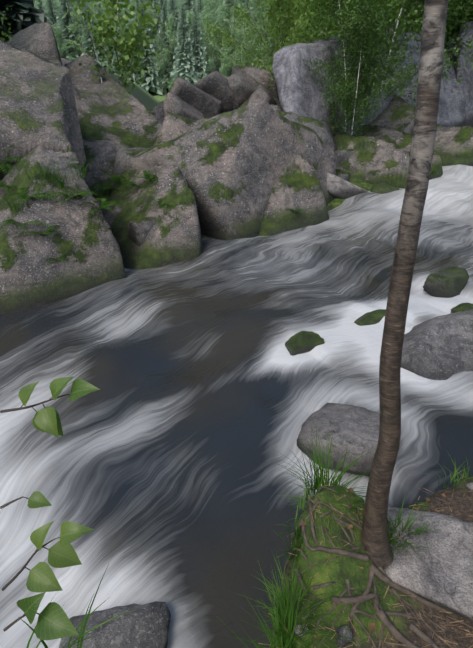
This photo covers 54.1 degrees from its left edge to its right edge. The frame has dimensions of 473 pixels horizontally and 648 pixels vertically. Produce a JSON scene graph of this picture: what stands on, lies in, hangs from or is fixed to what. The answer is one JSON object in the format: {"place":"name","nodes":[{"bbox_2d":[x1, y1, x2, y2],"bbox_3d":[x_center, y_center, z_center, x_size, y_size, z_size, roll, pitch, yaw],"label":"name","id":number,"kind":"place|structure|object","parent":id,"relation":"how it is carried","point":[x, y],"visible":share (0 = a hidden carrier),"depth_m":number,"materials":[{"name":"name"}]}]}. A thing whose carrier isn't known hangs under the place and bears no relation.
{"place":"outdoors","nodes":[
{"label":"outdoors","id":0,"kind":"place"},
{"bbox_2d":[0,376,138,647],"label":"leaves","id":1,"kind":"object","parent":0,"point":[53,621],"visible":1,"depth_m":0.91,"materials":[{"name":"green plant"}]},
{"bbox_2d":[128,217,155,245],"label":"rock","id":2,"kind":"object","parent":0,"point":[139,228],"visible":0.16,"depth_m":7.31,"materials":[{"name":"stone"}]},
{"bbox_2d":[0,164,472,647],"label":"river water","id":3,"kind":"structure","parent":0,"point":[160,472],"depth_m":4.19,"materials":[{"name":"liquid"}]},
{"bbox_2d":[59,601,170,647],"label":"rock","id":4,"kind":"object","parent":3,"relation":"in","point":[145,626],"visible":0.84,"depth_m":2.52,"materials":[{"name":"stone"}]},
{"bbox_2d":[285,331,324,355],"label":"river rock","id":5,"kind":"object","parent":3,"relation":"in","point":[300,342],"visible":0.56,"depth_m":4.89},
{"bbox_2d":[297,403,379,475],"bbox_3d":[0.980,0.942,3.795,0.814,0.368,0.821,-16,23,-38],"label":"boulder","id":6,"kind":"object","parent":3,"relation":"on","point":[356,428],"depth_m":3.61,"materials":[{"name":"stone"}]},
{"bbox_2d":[354,309,385,325],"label":"river rock","id":7,"kind":"object","parent":3,"relation":"on","point":[373,317],"visible":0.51,"depth_m":5.26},
{"bbox_2d":[379,309,472,379],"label":"river boulder","id":8,"kind":"object","parent":3,"relation":"in","point":[438,347],"visible":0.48,"depth_m":4.58,"materials":[{"name":"stone"}]},
{"bbox_2d":[423,266,468,297],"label":"river rock","id":9,"kind":"object","parent":3,"relation":"in","point":[450,282],"visible":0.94,"depth_m":5.77,"materials":[{"name":"stone"}]},
{"bbox_2d":[451,303,472,312],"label":"river rock","id":10,"kind":"object","parent":3,"relation":"on","point":[463,307],"visible":0.52,"depth_m":5.25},
{"bbox_2d":[108,53,472,647],"bbox_3d":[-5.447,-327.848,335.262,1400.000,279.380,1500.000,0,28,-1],"label":"terrain","id":11,"kind":"structure","parent":0,"point":[339,570],"depth_m":1.72,"materials":[{"name":"plant"}]},
{"bbox_2d":[0,7,12,44],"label":"young birch tree","id":12,"kind":"object","parent":11,"relation":"on","point":[3,34],"visible":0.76,"depth_m":10.22,"materials":[{"name":"green plant"}]},
{"bbox_2d":[0,0,46,41],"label":"spruce tree","id":13,"kind":"object","parent":11,"relation":"on","point":[21,15],"visible":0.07,"depth_m":16.49,"materials":[{"name":"green plant"}]},
{"bbox_2d":[36,0,56,41],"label":"spruce tree","id":14,"kind":"object","parent":11,"relation":"on","point":[40,6],"visible":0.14,"depth_m":111.12,"materials":[{"name":"green plant"}]},
{"bbox_2d":[45,0,59,41],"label":"spruce tree","id":15,"kind":"object","parent":11,"relation":"on","point":[52,13],"visible":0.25,"depth_m":121.68,"materials":[{"name":"green plant"}]},
{"bbox_2d":[44,0,61,21],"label":"birch tree","id":16,"kind":"object","parent":11,"relation":"on","point":[57,7],"visible":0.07,"depth_m":125.20,"materials":[{"name":"green plant"}]},
{"bbox_2d":[50,22,67,57],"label":"birch tree","id":17,"kind":"object","parent":11,"relation":"on","point":[63,46],"visible":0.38,"depth_m":112.78,"materials":[{"name":"green plant"}]},
{"bbox_2d":[61,58,71,65],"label":"rock","id":18,"kind":"object","parent":11,"relation":"on","point":[65,61],"visible":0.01,"depth_m":13.63,"materials":[{"name":"stone"}]},
{"bbox_2d":[56,0,81,58],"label":"spruce tree","id":19,"kind":"object","parent":11,"relation":"on","point":[67,18],"visible":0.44,"depth_m":113.38,"materials":[{"name":"green plant"}]},
{"bbox_2d":[64,21,81,60],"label":"birch tree","id":20,"kind":"object","parent":11,"relation":"on","point":[72,56],"visible":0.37,"depth_m":114.39,"materials":[{"name":"green plant"}]},
{"bbox_2d":[72,18,84,44],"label":"birch tree","id":21,"kind":"object","parent":11,"relation":"on","point":[82,38],"visible":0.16,"depth_m":113.48,"materials":[{"name":"green plant"}]},
{"bbox_2d":[64,6,102,55],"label":"tree","id":22,"kind":"object","parent":11,"relation":"on","point":[79,28],"visible":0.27,"depth_m":112.63,"materials":[{"name":"green plant"}]},
{"bbox_2d":[81,1,102,66],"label":"spruce tree","id":23,"kind":"object","parent":11,"relation":"on","point":[86,41],"visible":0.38,"depth_m":111.24,"materials":[{"name":"green plant"}]},
{"bbox_2d":[89,0,104,18],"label":"birch tree","id":24,"kind":"object","parent":11,"relation":"on","point":[92,9],"visible":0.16,"depth_m":131.40,"materials":[{"name":"green plant"}]},
{"bbox_2d":[96,1,102,19],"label":"spruce tree","id":25,"kind":"object","parent":11,"relation":"on","point":[98,7],"visible":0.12,"depth_m":125.40,"materials":[{"name":"green plant"}]},
{"bbox_2d":[89,19,114,72],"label":"birch tree","id":26,"kind":"object","parent":11,"relation":"on","point":[105,62],"visible":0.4,"depth_m":112.85,"materials":[{"name":"green plant"}]},
{"bbox_2d":[103,28,115,66],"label":"birch tree","id":27,"kind":"object","parent":11,"relation":"on","point":[110,52],"visible":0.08,"depth_m":117.08,"materials":[{"name":"green plant"}]},
{"bbox_2d":[108,175,130,185],"bbox_3d":[-2.214,-2.707,8.672,0.984,0.214,0.794,13,31,22],"label":"fern","id":28,"kind":"object","parent":11,"relation":"on","point":[117,178],"visible":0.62,"depth_m":8.56,"materials":[{"name":"green plant"}]},
{"bbox_2d":[110,0,132,41],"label":"birch tree","id":29,"kind":"object","parent":11,"relation":"on","point":[122,10],"visible":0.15,"depth_m":120.06,"materials":[{"name":"green plant"}]},
{"bbox_2d":[112,26,133,79],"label":"spruce tree","id":30,"kind":"object","parent":11,"relation":"on","point":[114,60],"visible":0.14,"depth_m":113.43,"materials":[{"name":"green plant"}]},
{"bbox_2d":[116,18,142,82],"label":"birch tree","id":31,"kind":"object","parent":11,"relation":"on","point":[134,19],"visible":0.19,"depth_m":110.80,"materials":[{"name":"green plant"}]},
{"bbox_2d":[113,147,147,175],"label":"rock","id":32,"kind":"object","parent":11,"relation":"on","point":[122,156],"visible":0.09,"depth_m":8.87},
{"bbox_2d":[133,0,153,91],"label":"spruce tree","id":33,"kind":"object","parent":11,"relation":"on","point":[138,3],"visible":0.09,"depth_m":112.87,"materials":[{"name":"green plant"}]},
{"bbox_2d":[132,0,165,94],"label":"spruce tree","id":34,"kind":"object","parent":11,"relation":"on","point":[149,73],"visible":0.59,"depth_m":114.46,"materials":[{"name":"green plant"}]},
{"bbox_2d":[142,0,160,41],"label":"birch tree","id":35,"kind":"object","parent":11,"relation":"on","point":[150,11],"visible":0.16,"depth_m":124.05,"materials":[{"name":"green plant"}]},
{"bbox_2d":[145,30,166,92],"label":"spruce tree","id":36,"kind":"object","parent":11,"relation":"on","point":[153,74],"visible":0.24,"depth_m":116.59,"materials":[{"name":"green plant"}]},
{"bbox_2d":[152,0,161,35],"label":"spruce tree","id":37,"kind":"object","parent":11,"relation":"on","point":[158,18],"visible":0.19,"depth_m":128.84,"materials":[{"name":"green plant"}]},
{"bbox_2d":[152,30,172,93],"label":"birch tree","id":38,"kind":"object","parent":11,"relation":"on","point":[160,65],"visible":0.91,"depth_m":113.14,"materials":[{"name":"green plant"}]},
{"bbox_2d":[158,0,168,16],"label":"spruce tree","id":39,"kind":"object","parent":11,"relation":"on","point":[162,2],"visible":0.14,"depth_m":142.12,"materials":[{"name":"green plant"}]},
{"bbox_2d":[153,11,177,70],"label":"birch tree","id":40,"kind":"object","parent":11,"relation":"on","point":[169,36],"visible":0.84,"depth_m":112.14,"materials":[{"name":"green plant"}]},
{"bbox_2d":[156,1,175,91],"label":"spruce tree","id":41,"kind":"object","parent":11,"relation":"on","point":[168,71],"visible":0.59,"depth_m":114.17,"materials":[{"name":"green plant"}]},
{"bbox_2d":[165,73,173,90],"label":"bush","id":42,"kind":"object","parent":11,"relation":"on","point":[169,82],"visible":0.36,"depth_m":114.22,"materials":[{"name":"green plant"}]},
{"bbox_2d":[162,0,181,14],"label":"birch tree","id":43,"kind":"object","parent":11,"relation":"on","point":[179,3],"visible":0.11,"depth_m":138.64,"materials":[{"name":"green plant"}]},
{"bbox_2d":[168,0,179,36],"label":"spruce tree","id":44,"kind":"object","parent":11,"relation":"on","point":[173,10],"visible":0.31,"depth_m":119.78,"materials":[{"name":"green plant"}]},
{"bbox_2d":[171,0,198,83],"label":"spruce tree","id":45,"kind":"object","parent":11,"relation":"on","point":[183,67],"visible":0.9,"depth_m":109.96,"materials":[{"name":"green plant"}]},
{"bbox_2d":[179,7,194,32],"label":"birch tree","id":46,"kind":"object","parent":11,"relation":"on","point":[189,17],"visible":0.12,"depth_m":120.04,"materials":[{"name":"green plant"}]},
{"bbox_2d":[180,0,196,26],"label":"spruce tree","id":47,"kind":"object","parent":11,"relation":"on","point":[188,4],"visible":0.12,"depth_m":123.63,"materials":[{"name":"green plant"}]},
{"bbox_2d":[190,7,209,80],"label":"spruce tree","id":48,"kind":"object","parent":11,"relation":"on","point":[202,68],"visible":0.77,"depth_m":111.20,"materials":[{"name":"green plant"}]},
{"bbox_2d":[194,0,215,71],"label":"spruce tree","id":49,"kind":"object","parent":11,"relation":"on","point":[199,6],"visible":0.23,"depth_m":122.59,"materials":[{"name":"green plant"}]},
{"bbox_2d":[196,0,218,36],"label":"birch tree","id":50,"kind":"object","parent":11,"relation":"on","point":[207,4],"visible":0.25,"depth_m":118.47,"materials":[{"name":"green plant"}]},
{"bbox_2d":[198,0,217,22],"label":"birch tree","id":51,"kind":"object","parent":11,"relation":"on","point":[214,5],"visible":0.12,"depth_m":121.89,"materials":[{"name":"green plant"}]},
{"bbox_2d":[201,5,221,69],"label":"birch tree","id":52,"kind":"object","parent":11,"relation":"on","point":[207,12],"visible":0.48,"depth_m":112.65,"materials":[{"name":"green plant"}]},
{"bbox_2d":[202,15,220,71],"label":"birch tree","id":53,"kind":"object","parent":11,"relation":"on","point":[209,39],"visible":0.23,"depth_m":116.09,"materials":[{"name":"green plant"}]},
{"bbox_2d":[204,28,223,73],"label":"birch tree","id":54,"kind":"object","parent":11,"relation":"on","point":[212,61],"visible":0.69,"depth_m":112.40,"materials":[{"name":"green plant"}]},
{"bbox_2d":[210,0,232,60],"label":"birch tree","id":55,"kind":"object","parent":11,"relation":"on","point":[222,6],"visible":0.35,"depth_m":111.77,"materials":[{"name":"green plant"}]},
{"bbox_2d":[208,9,240,71],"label":"birch tree","id":56,"kind":"object","parent":11,"relation":"on","point":[220,17],"visible":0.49,"depth_m":111.58,"materials":[{"name":"green plant"}]},
{"bbox_2d":[216,0,237,70],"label":"spruce tree","id":57,"kind":"object","parent":11,"relation":"on","point":[233,18],"visible":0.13,"depth_m":118.61,"materials":[{"name":"green plant"}]},
{"bbox_2d":[219,52,234,77],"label":"birch tree","id":58,"kind":"object","parent":11,"relation":"on","point":[224,67],"visible":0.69,"depth_m":112.15,"materials":[{"name":"green plant"}]},
{"bbox_2d":[123,99,338,240],"bbox_3d":[-0.219,-2.428,9.603,3.967,3.523,3.478,-12,14,-30],"label":"boulder","id":59,"kind":"object","parent":11,"relation":"on","point":[229,164],"visible":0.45,"depth_m":8.05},
{"bbox_2d":[226,19,240,76],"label":"spruce tree","id":60,"kind":"object","parent":11,"relation":"on","point":[229,71],"visible":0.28,"depth_m":113.20,"materials":[{"name":"green plant"}]},
{"bbox_2d":[0,22,472,314],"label":"boulders","id":61,"kind":"object","parent":11,"relation":"on","point":[72,112],"visible":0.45,"depth_m":7.85,"materials":[{"name":"stone"}]},
{"bbox_2d":[0,181,12,193],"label":"fern","id":62,"kind":"object","parent":61,"relation":"on","point":[5,186],"visible":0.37,"depth_m":6.73,"materials":[{"name":"green plant"}]},
{"bbox_2d":[0,157,21,176],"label":"fern","id":63,"kind":"object","parent":61,"relation":"on","point":[3,164],"visible":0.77,"depth_m":7.04,"materials":[{"name":"green plant"}]},
{"bbox_2d":[0,219,52,233],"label":"fern","id":64,"kind":"object","parent":61,"relation":"on","point":[9,221],"visible":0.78,"depth_m":6.15,"materials":[{"name":"green plant"}]},
{"bbox_2d":[1,187,58,207],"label":"fern","id":65,"kind":"object","parent":61,"relation":"on","point":[23,191],"visible":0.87,"depth_m":6.35,"materials":[{"name":"green plant"}]},
{"bbox_2d":[13,225,61,238],"bbox_3d":[-2.647,-1.244,6.306,0.578,0.158,0.588,4,28,8],"label":"fern","id":66,"kind":"object","parent":61,"relation":"on","point":[47,232],"visible":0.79,"depth_m":6.22,"materials":[{"name":"green plant"}]},
{"bbox_2d":[46,191,97,205],"bbox_3d":[-2.312,-1.812,6.596,0.750,0.182,0.895,14,31,24],"label":"fern","id":67,"kind":"object","parent":61,"relation":"on","point":[83,193],"visible":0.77,"depth_m":6.47,"materials":[{"name":"green plant"}]},
{"bbox_2d":[78,198,125,217],"bbox_3d":[-1.938,-1.676,6.637,0.707,0.168,0.699,0,28,-1],"label":"fern","id":68,"kind":"object","parent":61,"relation":"on","point":[104,203],"visible":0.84,"depth_m":6.66,"materials":[{"name":"green plant"}]},
{"bbox_2d":[59,2,150,86],"bbox_3d":[-2.951,-5.936,10.676,1.611,2.637,1.472,17,32,29],"label":"rock sapling","id":69,"kind":"object","parent":61,"relation":"on","point":[94,68],"visible":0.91,"depth_m":10.45,"materials":[{"name":"green plant"}]},
{"bbox_2d":[68,0,161,92],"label":"tree","id":70,"kind":"object","parent":61,"relation":"on","point":[129,49],"visible":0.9,"depth_m":10.84,"materials":[{"name":"green plant"}]},
{"bbox_2d":[120,181,142,191],"bbox_3d":[-1.810,-2.528,8.447,0.688,0.163,1.047,-7,29,-12],"label":"fern","id":71,"kind":"object","parent":61,"relation":"on","point":[132,185],"visible":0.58,"depth_m":8.18,"materials":[{"name":"green plant"}]},
{"bbox_2d":[128,170,157,182],"bbox_3d":[-1.506,-2.586,8.162,0.763,0.176,0.725,17,33,29],"label":"fern","id":72,"kind":"object","parent":61,"relation":"on","point":[145,174],"visible":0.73,"depth_m":8.04,"materials":[{"name":"green plant"}]},
{"bbox_2d":[148,198,172,209],"bbox_3d":[-1.168,-1.940,7.517,0.494,0.118,0.507,11,30,20],"label":"fern","id":73,"kind":"object","parent":61,"relation":"on","point":[160,204],"visible":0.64,"depth_m":7.50,"materials":[{"name":"green plant"}]},
{"bbox_2d":[163,92,206,119],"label":"crest rock","id":74,"kind":"object","parent":61,"relation":"on","point":[173,103],"visible":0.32,"depth_m":10.45,"materials":[{"name":"stone"}]},
{"bbox_2d":[171,77,222,117],"bbox_3d":[-1.008,-5.323,11.273,1.562,0.937,0.718,16,37,-43],"label":"crest rock","id":75,"kind":"object","parent":61,"relation":"on","point":[207,105],"visible":0.51,"depth_m":10.88,"materials":[{"name":"stone"}]},
{"bbox_2d":[194,71,234,113],"bbox_3d":[-0.510,-5.676,11.538,1.441,0.945,0.627,28,37,-40],"label":"crest rock","id":76,"kind":"object","parent":61,"relation":"on","point":[215,84],"visible":0.47,"depth_m":11.20,"materials":[{"name":"stone"}]},
{"bbox_2d":[1,151,440,220],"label":"ferns","id":77,"kind":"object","parent":61,"relation":"on","point":[62,183],"depth_m":6.60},
{"bbox_2d":[226,73,268,110],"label":"crest rock","id":78,"kind":"object","parent":61,"relation":"on","point":[243,87],"visible":0.41,"depth_m":11.41,"materials":[{"name":"stone"}]},
{"bbox_2d":[231,65,278,98],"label":"rock","id":79,"kind":"object","parent":61,"relation":"on","point":[261,76],"visible":0.2,"depth_m":12.07,"materials":[{"name":"stone"}]},
{"bbox_2d":[201,0,383,88],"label":"young birch tree","id":80,"kind":"object","parent":79,"relation":"on","point":[287,15],"visible":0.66,"depth_m":12.01,"materials":[{"name":"green plant"}]},
{"bbox_2d":[248,84,276,104],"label":"crest rock","id":81,"kind":"object","parent":61,"relation":"on","point":[261,92],"visible":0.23,"depth_m":11.14,"materials":[{"name":"stone"}]},
{"bbox_2d":[270,104,281,111],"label":"crest rock","id":82,"kind":"object","parent":61,"relation":"on","point":[276,108],"visible":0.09,"depth_m":10.68,"materials":[{"name":"stone"}]},
{"bbox_2d":[334,149,355,163],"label":"rock","id":83,"kind":"object","parent":61,"relation":"on","point":[343,155],"visible":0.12,"depth_m":10.06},
{"bbox_2d":[226,0,247,47],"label":"birch tree","id":84,"kind":"object","parent":11,"relation":"on","point":[235,14],"visible":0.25,"depth_m":113.22,"materials":[{"name":"green plant"}]},
{"bbox_2d":[230,9,254,65],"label":"birch tree","id":85,"kind":"object","parent":11,"relation":"on","point":[241,38],"visible":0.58,"depth_m":109.23,"materials":[{"name":"green plant"}]},
{"bbox_2d":[238,0,258,66],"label":"spruce tree","id":86,"kind":"object","parent":11,"relation":"on","point":[247,3],"visible":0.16,"depth_m":116.41,"materials":[{"name":"green plant"}]},
{"bbox_2d":[240,0,266,57],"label":"birch tree","id":87,"kind":"object","parent":11,"relation":"on","point":[255,8],"visible":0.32,"depth_m":113.61,"materials":[{"name":"green plant"}]},
{"bbox_2d":[243,24,263,66],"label":"birch tree","id":88,"kind":"object","parent":11,"relation":"on","point":[259,58],"visible":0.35,"depth_m":110.91,"materials":[{"name":"green plant"}]},
{"bbox_2d":[250,2,271,51],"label":"birch tree","id":89,"kind":"object","parent":11,"relation":"on","point":[259,15],"visible":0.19,"depth_m":113.47,"materials":[{"name":"green plant"}]},
{"bbox_2d":[294,624,307,637],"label":"pebble","id":90,"kind":"object","parent":11,"relation":"on","point":[296,631],"visible":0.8,"depth_m":1.57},
{"bbox_2d":[277,111,337,149],"bbox_3d":[1.577,-3.736,10.647,1.339,2.127,1.520,-9,21,-28],"label":"shoulder rock","id":91,"kind":"object","parent":11,"relation":"on","point":[322,130],"visible":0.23,"depth_m":9.90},
{"bbox_2d":[272,36,366,134],"bbox_3d":[2.072,-5.119,11.277,3.092,3.668,1.216,-16,17,-33],"label":"boulder","id":92,"kind":"object","parent":11,"relation":"on","point":[299,93],"visible":0.34,"depth_m":10.40,"materials":[{"name":"stone"}]},
{"bbox_2d":[255,0,422,49],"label":"birch tree","id":93,"kind":"object","parent":11,"relation":"on","point":[319,37],"visible":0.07,"depth_m":16.05,"materials":[{"name":"green plant"}]},
{"bbox_2d":[336,169,349,180],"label":"shoulder rock","id":94,"kind":"object","parent":11,"relation":"on","point":[344,174],"visible":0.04,"depth_m":9.43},
{"bbox_2d":[335,625,351,645],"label":"stone","id":95,"kind":"object","parent":11,"relation":"on","point":[345,630],"visible":0.95,"depth_m":1.55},
{"bbox_2d":[216,427,472,647],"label":"grass","id":96,"kind":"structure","parent":11,"relation":"on","point":[285,620],"depth_m":1.75,"materials":[{"name":"plant"}]},
{"bbox_2d":[326,173,367,198],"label":"rock","id":97,"kind":"object","parent":11,"relation":"on","point":[339,187],"visible":0.27,"depth_m":9.29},
{"bbox_2d":[294,0,408,131],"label":"tree","id":98,"kind":"object","parent":11,"relation":"on","point":[341,5],"visible":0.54,"depth_m":9.94,"materials":[{"name":"green plant"}]},
{"bbox_2d":[303,0,418,135],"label":"young birch tree","id":99,"kind":"object","parent":11,"relation":"on","point":[356,97],"visible":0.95,"depth_m":9.74,"materials":[{"name":"green plant"}]},
{"bbox_2d":[275,0,451,49],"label":"birch tree","id":100,"kind":"object","parent":11,"relation":"on","point":[399,4],"depth_m":16.08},
{"bbox_2d":[258,472,472,647],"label":"bank debris","id":101,"kind":"object","parent":11,"relation":"on","point":[372,626],"visible":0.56,"depth_m":1.67,"materials":[{"name":"brown plant"}]},
{"bbox_2d":[321,36,415,124],"bbox_3d":[3.500,-5.477,12.140,3.422,3.605,1.050,-19,16,-27],"label":"boulder","id":102,"kind":"object","parent":11,"relation":"on","point":[385,103],"visible":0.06,"depth_m":11.73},
{"bbox_2d":[266,0,472,103],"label":"tree foliage","id":103,"kind":"object","parent":102,"relation":"on","point":[400,18],"visible":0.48,"depth_m":10.89,"materials":[{"name":"green plant"}]},
{"bbox_2d":[273,485,472,647],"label":"tree roots","id":104,"kind":"object","parent":11,"relation":"on","point":[358,600],"visible":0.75,"depth_m":1.69,"materials":[{"name":"brown plant"}]},
{"bbox_2d":[361,0,448,566],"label":"tree","id":105,"kind":"object","parent":11,"relation":"on","point":[375,542],"visible":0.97,"depth_m":1.46,"materials":[{"name":"brown plant"}]},
{"bbox_2d":[377,26,465,126],"bbox_3d":[5.194,-6.051,13.170,2.926,4.020,1.155,-14,16,-28],"label":"boulder","id":106,"kind":"object","parent":11,"relation":"on","point":[451,109],"visible":0.23,"depth_m":12.87,"materials":[{"name":"stone"}]},
{"bbox_2d":[384,506,472,622],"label":"boulder","id":107,"kind":"object","parent":11,"relation":"on","point":[442,577],"visible":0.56,"depth_m":1.78,"materials":[{"name":"stone"}]},
{"bbox_2d":[392,0,472,57],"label":"young birch tree","id":108,"kind":"object","parent":11,"relation":"on","point":[447,25],"visible":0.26,"depth_m":12.42,"materials":[{"name":"green plant"}]},
{"bbox_2d":[401,0,472,47],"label":"young birch tree","id":109,"kind":"object","parent":11,"relation":"on","point":[462,15],"visible":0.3,"depth_m":13.25,"materials":[{"name":"green plant"}]},
{"bbox_2d":[444,21,472,127],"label":"boulder","id":110,"kind":"object","parent":11,"relation":"on","point":[466,83],"visible":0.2,"depth_m":13.11,"materials":[{"name":"stone"}]},
{"bbox_2d":[465,483,472,491],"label":"rock","id":111,"kind":"object","parent":11,"relation":"on","point":[469,486],"visible":1,"depth_m":2.13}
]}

